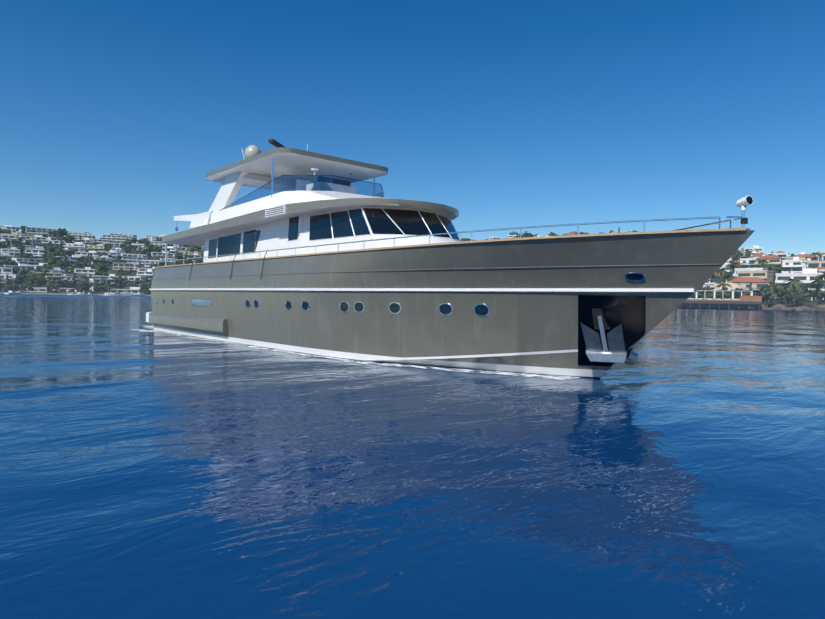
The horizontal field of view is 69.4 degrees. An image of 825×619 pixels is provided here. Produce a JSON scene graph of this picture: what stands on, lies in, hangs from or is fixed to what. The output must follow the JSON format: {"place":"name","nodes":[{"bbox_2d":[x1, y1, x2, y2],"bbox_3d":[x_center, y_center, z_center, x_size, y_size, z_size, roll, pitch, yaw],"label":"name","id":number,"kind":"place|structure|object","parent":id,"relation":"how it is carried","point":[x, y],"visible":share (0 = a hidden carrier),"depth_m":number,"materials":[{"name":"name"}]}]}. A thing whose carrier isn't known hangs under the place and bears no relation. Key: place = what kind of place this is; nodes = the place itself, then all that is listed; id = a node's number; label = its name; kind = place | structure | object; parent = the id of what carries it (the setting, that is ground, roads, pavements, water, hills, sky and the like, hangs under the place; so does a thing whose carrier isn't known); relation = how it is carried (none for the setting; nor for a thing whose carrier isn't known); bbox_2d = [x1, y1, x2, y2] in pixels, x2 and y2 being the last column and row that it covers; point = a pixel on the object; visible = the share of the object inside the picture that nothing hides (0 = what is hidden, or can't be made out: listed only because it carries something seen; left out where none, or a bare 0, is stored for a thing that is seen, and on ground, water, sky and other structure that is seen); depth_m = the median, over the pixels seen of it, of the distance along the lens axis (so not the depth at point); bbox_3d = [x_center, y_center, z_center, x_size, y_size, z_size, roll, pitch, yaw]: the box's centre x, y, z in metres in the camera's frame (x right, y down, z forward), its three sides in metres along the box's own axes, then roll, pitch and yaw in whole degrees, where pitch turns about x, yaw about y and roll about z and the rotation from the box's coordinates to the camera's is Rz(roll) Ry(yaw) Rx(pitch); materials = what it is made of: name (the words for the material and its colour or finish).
{"place":"outdoors","nodes":[
{"label":"outdoors","id":0,"kind":"place"},
{"bbox_2d":[0,294,824,618],"bbox_3d":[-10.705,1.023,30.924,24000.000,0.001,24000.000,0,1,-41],"label":"sea","id":1,"kind":"structure","parent":0,"point":[676,470],"depth_m":5.92,"materials":[{"name":"blue liquid"}]},
{"bbox_2d":[133,325,612,379],"bbox_3d":[-4.752,1.240,24.178,7.052,0.001,27.000,0,1,-41],"label":"foam","id":2,"kind":"object","parent":1,"relation":"on","point":[503,373],"visible":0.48,"depth_m":15.69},
{"bbox_2d":[146,139,754,377],"bbox_3d":[-2.479,-2.048,21.603,5.966,8.773,27.300,0,1,-41],"label":"yacht","id":3,"kind":"object","parent":1,"relation":"on","point":[318,256],"visible":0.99,"depth_m":16.04,"materials":[{"name":"paint"}]},
{"bbox_2d":[0,280,824,310],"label":"shore","id":4,"kind":"structure","parent":0,"point":[751,301],"depth_m":197.44,"materials":[{"name":"grey stone"}]},
{"bbox_2d":[0,232,824,307],"bbox_3d":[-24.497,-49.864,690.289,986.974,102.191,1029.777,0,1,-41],"label":"terrain","id":5,"kind":"structure","parent":0,"point":[811,304],"depth_m":439.10,"materials":[{"name":"green plant"}]},
{"bbox_2d":[0,259,9,264],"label":"tree","id":6,"kind":"object","parent":5,"relation":"on","point":[2,261],"visible":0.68,"depth_m":469.38,"materials":[{"name":"green plant"}]},
{"bbox_2d":[0,285,13,290],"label":"tree","id":7,"kind":"object","parent":5,"relation":"on","point":[8,287],"visible":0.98,"depth_m":397.26,"materials":[{"name":"green plant"}]},
{"bbox_2d":[5,275,9,291],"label":"tree","id":8,"kind":"object","parent":5,"relation":"on","point":[7,281],"visible":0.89,"depth_m":398.49,"materials":[{"name":"green plant"}]},
{"bbox_2d":[3,258,17,265],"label":"tree","id":9,"kind":"object","parent":5,"relation":"on","point":[12,262],"visible":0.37,"depth_m":483.48,"materials":[{"name":"green plant"}]},
{"bbox_2d":[6,267,19,273],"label":"tree","id":10,"kind":"object","parent":5,"relation":"on","point":[14,269],"visible":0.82,"depth_m":466.22,"materials":[{"name":"green plant"}]},
{"bbox_2d":[6,238,21,243],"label":"tree","id":11,"kind":"object","parent":5,"relation":"on","point":[14,241],"visible":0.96,"depth_m":576.78,"materials":[{"name":"green plant"}]},
{"bbox_2d":[14,284,27,292],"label":"tree","id":12,"kind":"object","parent":5,"relation":"on","point":[17,287],"visible":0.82,"depth_m":400.52,"materials":[{"name":"green plant"}]},
{"bbox_2d":[18,274,28,283],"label":"tree","id":13,"kind":"object","parent":5,"relation":"on","point":[21,279],"visible":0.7,"depth_m":435.49,"materials":[{"name":"green plant"}]},
{"bbox_2d":[17,269,30,283],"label":"tree","id":14,"kind":"object","parent":5,"relation":"on","point":[23,271],"visible":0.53,"depth_m":443.97,"materials":[{"name":"green plant"}]},
{"bbox_2d":[18,237,31,245],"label":"tree","id":15,"kind":"object","parent":5,"relation":"on","point":[28,240],"visible":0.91,"depth_m":596.25,"materials":[{"name":"green plant"}]},
{"bbox_2d":[19,284,33,292],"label":"tree","id":16,"kind":"object","parent":5,"relation":"on","point":[25,287],"visible":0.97,"depth_m":400.97,"materials":[{"name":"green plant"}]},
{"bbox_2d":[23,253,33,258],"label":"tree","id":17,"kind":"object","parent":5,"relation":"on","point":[29,255],"visible":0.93,"depth_m":533.88,"materials":[{"name":"green plant"}]},
{"bbox_2d":[29,274,46,286],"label":"tree","id":18,"kind":"object","parent":5,"relation":"on","point":[34,280],"visible":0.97,"depth_m":424.32,"materials":[{"name":"green plant"}]},
{"bbox_2d":[35,273,47,286],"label":"tree","id":19,"kind":"object","parent":5,"relation":"on","point":[41,276],"visible":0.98,"depth_m":424.53,"materials":[{"name":"green plant"}]},
{"bbox_2d":[38,263,52,270],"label":"tree","id":20,"kind":"object","parent":5,"relation":"on","point":[45,266],"visible":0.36,"depth_m":480.17,"materials":[{"name":"green plant"}]},
{"bbox_2d":[42,253,50,258],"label":"tree","id":21,"kind":"object","parent":5,"relation":"on","point":[48,255],"visible":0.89,"depth_m":546.37,"materials":[{"name":"green plant"}]},
{"bbox_2d":[45,245,57,250],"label":"tree","id":22,"kind":"object","parent":5,"relation":"on","point":[49,247],"visible":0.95,"depth_m":578.18,"materials":[{"name":"green plant"}]},
{"bbox_2d":[45,255,61,264],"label":"tree","id":23,"kind":"object","parent":5,"relation":"on","point":[53,259],"visible":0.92,"depth_m":524.29,"materials":[{"name":"green plant"}]},
{"bbox_2d":[47,283,59,292],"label":"tree","id":24,"kind":"object","parent":5,"relation":"on","point":[52,285],"visible":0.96,"depth_m":412.96,"materials":[{"name":"green plant"}]},
{"bbox_2d":[48,230,58,235],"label":"tree","id":25,"kind":"object","parent":5,"relation":"on","point":[53,233],"visible":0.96,"depth_m":668.72,"materials":[{"name":"green plant"}]},
{"bbox_2d":[46,277,61,290],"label":"tree","id":26,"kind":"object","parent":5,"relation":"on","point":[57,280],"visible":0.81,"depth_m":428.12,"materials":[{"name":"green plant"}]},
{"bbox_2d":[50,251,63,255],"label":"tree","id":27,"kind":"object","parent":5,"relation":"on","point":[56,253],"visible":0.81,"depth_m":554.48,"materials":[{"name":"green plant"}]},
{"bbox_2d":[51,266,68,271],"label":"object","id":28,"kind":"object","parent":5,"relation":"on","point":[52,268],"visible":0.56,"depth_m":483.50,"materials":[{"name":"white plant"}]},
{"bbox_2d":[57,228,63,234],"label":"tree","id":29,"kind":"object","parent":5,"relation":"on","point":[59,230],"visible":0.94,"depth_m":715.18,"materials":[{"name":"green plant"}]},
{"bbox_2d":[56,261,64,266],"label":"tree","id":30,"kind":"object","parent":5,"relation":"on","point":[61,264],"visible":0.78,"depth_m":525.12,"materials":[{"name":"green plant"}]},
{"bbox_2d":[60,282,68,287],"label":"tree","id":31,"kind":"object","parent":5,"relation":"on","point":[64,284],"visible":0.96,"depth_m":435.78,"materials":[{"name":"green plant"}]},
{"bbox_2d":[62,252,68,266],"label":"tree","id":32,"kind":"object","parent":5,"relation":"on","point":[65,259],"visible":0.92,"depth_m":535.47,"materials":[{"name":"green plant"}]},
{"bbox_2d":[62,237,75,242],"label":"tree","id":33,"kind":"object","parent":5,"relation":"on","point":[66,239],"visible":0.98,"depth_m":638.78,"materials":[{"name":"green plant"}]},
{"bbox_2d":[63,249,77,256],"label":"tree","id":34,"kind":"object","parent":5,"relation":"on","point":[70,252],"visible":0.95,"depth_m":576.77,"materials":[{"name":"green plant"}]},
{"bbox_2d":[69,262,84,266],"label":"tree","id":35,"kind":"object","parent":5,"relation":"on","point":[77,264],"visible":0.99,"depth_m":516.42,"materials":[{"name":"green plant"}]},
{"bbox_2d":[72,285,86,291],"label":"tree","id":36,"kind":"object","parent":5,"relation":"on","point":[80,288],"visible":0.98,"depth_m":417.08,"materials":[{"name":"green plant"}]},
{"bbox_2d":[77,280,92,293],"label":"tree","id":37,"kind":"object","parent":5,"relation":"on","point":[81,283],"visible":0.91,"depth_m":420.06,"materials":[{"name":"green plant"}]},
{"bbox_2d":[78,256,95,261],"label":"tree","id":38,"kind":"object","parent":5,"relation":"on","point":[87,259],"visible":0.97,"depth_m":540.26,"materials":[{"name":"green plant"}]},
{"bbox_2d":[94,269,102,275],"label":"tree","id":39,"kind":"object","parent":5,"relation":"on","point":[97,271],"visible":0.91,"depth_m":502.96,"materials":[{"name":"green plant"}]},
{"bbox_2d":[93,263,108,270],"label":"tree","id":40,"kind":"object","parent":5,"relation":"on","point":[100,267],"visible":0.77,"depth_m":521.23,"materials":[{"name":"green plant"}]},
{"bbox_2d":[93,258,110,262],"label":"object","id":41,"kind":"object","parent":5,"relation":"on","point":[101,260],"visible":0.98,"depth_m":546.52,"materials":[{"name":"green plant"}]},
{"bbox_2d":[97,251,111,256],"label":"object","id":42,"kind":"object","parent":5,"relation":"on","point":[102,253],"visible":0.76,"depth_m":577.12,"materials":[{"name":"white plant"}]},
{"bbox_2d":[100,278,109,292],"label":"tree","id":43,"kind":"object","parent":5,"relation":"on","point":[104,283],"visible":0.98,"depth_m":431.19,"materials":[{"name":"green plant"}]},
{"bbox_2d":[99,261,111,266],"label":"tree","id":44,"kind":"object","parent":5,"relation":"on","point":[106,264],"visible":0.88,"depth_m":547.81,"materials":[{"name":"green plant"}]},
{"bbox_2d":[104,243,111,250],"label":"tree","id":45,"kind":"object","parent":5,"relation":"on","point":[109,247],"visible":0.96,"depth_m":630.08,"materials":[{"name":"green plant"}]},
{"bbox_2d":[113,282,121,288],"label":"tree","id":46,"kind":"object","parent":5,"relation":"on","point":[116,285],"visible":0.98,"depth_m":448.20,"materials":[{"name":"green plant"}]},
{"bbox_2d":[113,277,131,288],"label":"tree","id":47,"kind":"object","parent":5,"relation":"on","point":[115,279],"visible":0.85,"depth_m":450.98,"materials":[{"name":"green plant"}]},
{"bbox_2d":[117,275,131,286],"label":"tree","id":48,"kind":"object","parent":5,"relation":"on","point":[120,278],"visible":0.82,"depth_m":453.07,"materials":[{"name":"green plant"}]},
{"bbox_2d":[123,238,130,244],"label":"tree","id":49,"kind":"object","parent":5,"relation":"on","point":[126,241],"visible":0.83,"depth_m":690.53,"materials":[{"name":"green plant"}]},
{"bbox_2d":[126,282,135,288],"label":"tree","id":50,"kind":"object","parent":5,"relation":"on","point":[128,285],"visible":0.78,"depth_m":452.93,"materials":[{"name":"green plant"}]},
{"bbox_2d":[135,278,150,283],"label":"tree","id":51,"kind":"object","parent":5,"relation":"on","point":[139,281],"visible":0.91,"depth_m":458.94,"materials":[{"name":"green plant"}]},
{"bbox_2d":[141,282,150,294],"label":"tree","id":52,"kind":"object","parent":5,"relation":"on","point":[148,284],"visible":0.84,"depth_m":439.15,"materials":[{"name":"green plant"}]},
{"bbox_2d":[153,262,167,266],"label":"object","id":53,"kind":"object","parent":5,"relation":"on","point":[159,264],"visible":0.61,"depth_m":545.29,"materials":[{"name":"white plant"}]},
{"bbox_2d":[153,246,169,251],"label":"tree","id":54,"kind":"object","parent":5,"relation":"on","point":[158,248],"visible":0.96,"depth_m":644.88,"materials":[{"name":"green plant"}]},
{"bbox_2d":[175,252,182,258],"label":"tree","id":55,"kind":"object","parent":5,"relation":"on","point":[178,255],"visible":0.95,"depth_m":623.22,"materials":[{"name":"green plant"}]},
{"bbox_2d":[175,260,189,264],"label":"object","id":56,"kind":"object","parent":5,"relation":"on","point":[180,262],"visible":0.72,"depth_m":578.59,"materials":[{"name":"green plant"}]},
{"bbox_2d":[189,246,198,251],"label":"tree","id":57,"kind":"object","parent":5,"relation":"on","point":[192,248],"visible":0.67,"depth_m":678.13,"materials":[{"name":"green plant"}]},
{"bbox_2d":[0,225,824,300],"bbox_3d":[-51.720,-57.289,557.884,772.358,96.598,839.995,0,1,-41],"label":"town","id":58,"kind":"object","parent":5,"relation":"on","point":[798,266],"visible":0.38,"depth_m":495.49,"materials":[{"name":"white concrete"}]},
{"bbox_2d":[703,293,713,299],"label":"bush","id":59,"kind":"object","parent":5,"relation":"on","point":[708,295],"visible":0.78,"depth_m":218.24,"materials":[{"name":"green plant"}]},
{"bbox_2d":[701,286,719,293],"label":"tree","id":60,"kind":"object","parent":5,"relation":"on","point":[706,289],"visible":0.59,"depth_m":220.79,"materials":[{"name":"green plant"}]},
{"bbox_2d":[713,290,731,296],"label":"tree","id":61,"kind":"object","parent":5,"relation":"on","point":[721,292],"visible":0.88,"depth_m":212.15,"materials":[{"name":"green plant"}]},
{"bbox_2d":[715,268,730,278],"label":"tree","id":62,"kind":"object","parent":5,"relation":"on","point":[722,271],"visible":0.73,"depth_m":265.39,"materials":[{"name":"green plant"}]},
{"bbox_2d":[715,282,732,295],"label":"tree","id":63,"kind":"object","parent":5,"relation":"on","point":[723,284],"visible":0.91,"depth_m":218.78,"materials":[{"name":"green plant"}]},
{"bbox_2d":[724,264,740,274],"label":"tree","id":64,"kind":"object","parent":5,"relation":"on","point":[731,266],"visible":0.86,"depth_m":301.00,"materials":[{"name":"green plant"}]},
{"bbox_2d":[725,293,739,298],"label":"tree","id":65,"kind":"object","parent":5,"relation":"on","point":[736,296],"visible":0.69,"depth_m":208.64,"materials":[{"name":"green plant"}]},
{"bbox_2d":[727,288,742,293],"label":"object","id":66,"kind":"object","parent":5,"relation":"on","point":[736,290],"visible":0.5,"depth_m":215.28,"materials":[{"name":"green plant"}]},
{"bbox_2d":[743,250,755,255],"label":"tree","id":67,"kind":"object","parent":5,"relation":"on","point":[749,253],"visible":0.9,"depth_m":355.83,"materials":[{"name":"green plant"}]},
{"bbox_2d":[747,283,755,294],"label":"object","id":68,"kind":"object","parent":5,"relation":"on","point":[750,288],"visible":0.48,"depth_m":203.37,"materials":[{"name":"green plant"}]},
{"bbox_2d":[756,259,769,267],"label":"tree","id":69,"kind":"object","parent":5,"relation":"on","point":[762,262],"visible":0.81,"depth_m":301.58,"materials":[{"name":"green plant"}]},
{"bbox_2d":[762,297,766,305],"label":"tree","id":70,"kind":"object","parent":5,"relation":"on","point":[765,302],"visible":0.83,"depth_m":195.76,"materials":[{"name":"green plant"}]},
{"bbox_2d":[757,289,778,295],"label":"tree","id":71,"kind":"object","parent":5,"relation":"on","point":[760,294],"visible":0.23,"depth_m":199.93,"materials":[{"name":"green plant"}]},
{"bbox_2d":[764,265,775,270],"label":"tree","id":72,"kind":"object","parent":5,"relation":"on","point":[771,268],"visible":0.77,"depth_m":273.33,"materials":[{"name":"green plant"}]},
{"bbox_2d":[761,288,780,306],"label":"tree","id":73,"kind":"object","parent":5,"relation":"on","point":[769,295],"visible":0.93,"depth_m":194.40,"materials":[{"name":"green plant"}]},
{"bbox_2d":[768,264,784,278],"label":"tree","id":74,"kind":"object","parent":5,"relation":"on","point":[778,266],"visible":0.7,"depth_m":285.68,"materials":[{"name":"green plant"}]},
{"bbox_2d":[770,284,785,301],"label":"tree","id":75,"kind":"object","parent":5,"relation":"on","point":[775,286],"visible":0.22,"depth_m":207.78,"materials":[{"name":"green plant"}]},
{"bbox_2d":[777,285,792,303],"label":"tree","id":76,"kind":"object","parent":5,"relation":"on","point":[787,288],"visible":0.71,"depth_m":202.57,"materials":[{"name":"green plant"}]},
{"bbox_2d":[781,292,795,306],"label":"tree","id":77,"kind":"object","parent":5,"relation":"on","point":[783,297],"visible":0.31,"depth_m":188.95,"materials":[{"name":"green plant"}]},
{"bbox_2d":[781,278,803,292],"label":"tree","id":78,"kind":"object","parent":5,"relation":"on","point":[793,282],"visible":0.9,"depth_m":193.61,"materials":[{"name":"green plant"}]},
{"bbox_2d":[788,292,811,305],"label":"tree","id":79,"kind":"object","parent":5,"relation":"on","point":[796,296],"visible":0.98,"depth_m":184.58,"materials":[{"name":"green plant"}]},
{"bbox_2d":[801,285,811,300],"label":"tree","id":80,"kind":"object","parent":5,"relation":"on","point":[804,288],"visible":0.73,"depth_m":203.89,"materials":[{"name":"green plant"}]},
{"bbox_2d":[809,252,820,260],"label":"tree","id":81,"kind":"object","parent":5,"relation":"on","point":[815,254],"visible":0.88,"depth_m":351.94,"materials":[{"name":"green plant"}]},
{"bbox_2d":[808,289,823,293],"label":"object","id":82,"kind":"object","parent":5,"relation":"on","point":[813,291],"visible":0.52,"depth_m":204.93,"materials":[{"name":"green plant"}]},
{"bbox_2d":[808,278,824,301],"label":"tree","id":83,"kind":"object","parent":5,"relation":"on","point":[817,281],"visible":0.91,"depth_m":189.68,"materials":[{"name":"green plant"}]},
{"bbox_2d":[813,272,824,299],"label":"tree","id":84,"kind":"object","parent":5,"relation":"on","point":[821,276],"visible":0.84,"depth_m":195.03,"materials":[{"name":"green plant"}]},
{"bbox_2d":[817,292,824,303],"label":"tree","id":85,"kind":"object","parent":5,"relation":"on","point":[820,296],"visible":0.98,"depth_m":186.78,"materials":[{"name":"green plant"}]},
{"bbox_2d":[0,0,824,255],"label":"sky","id":86,"kind":"structure","parent":0,"point":[115,115],"materials":[{"name":"blue"}]}
]}

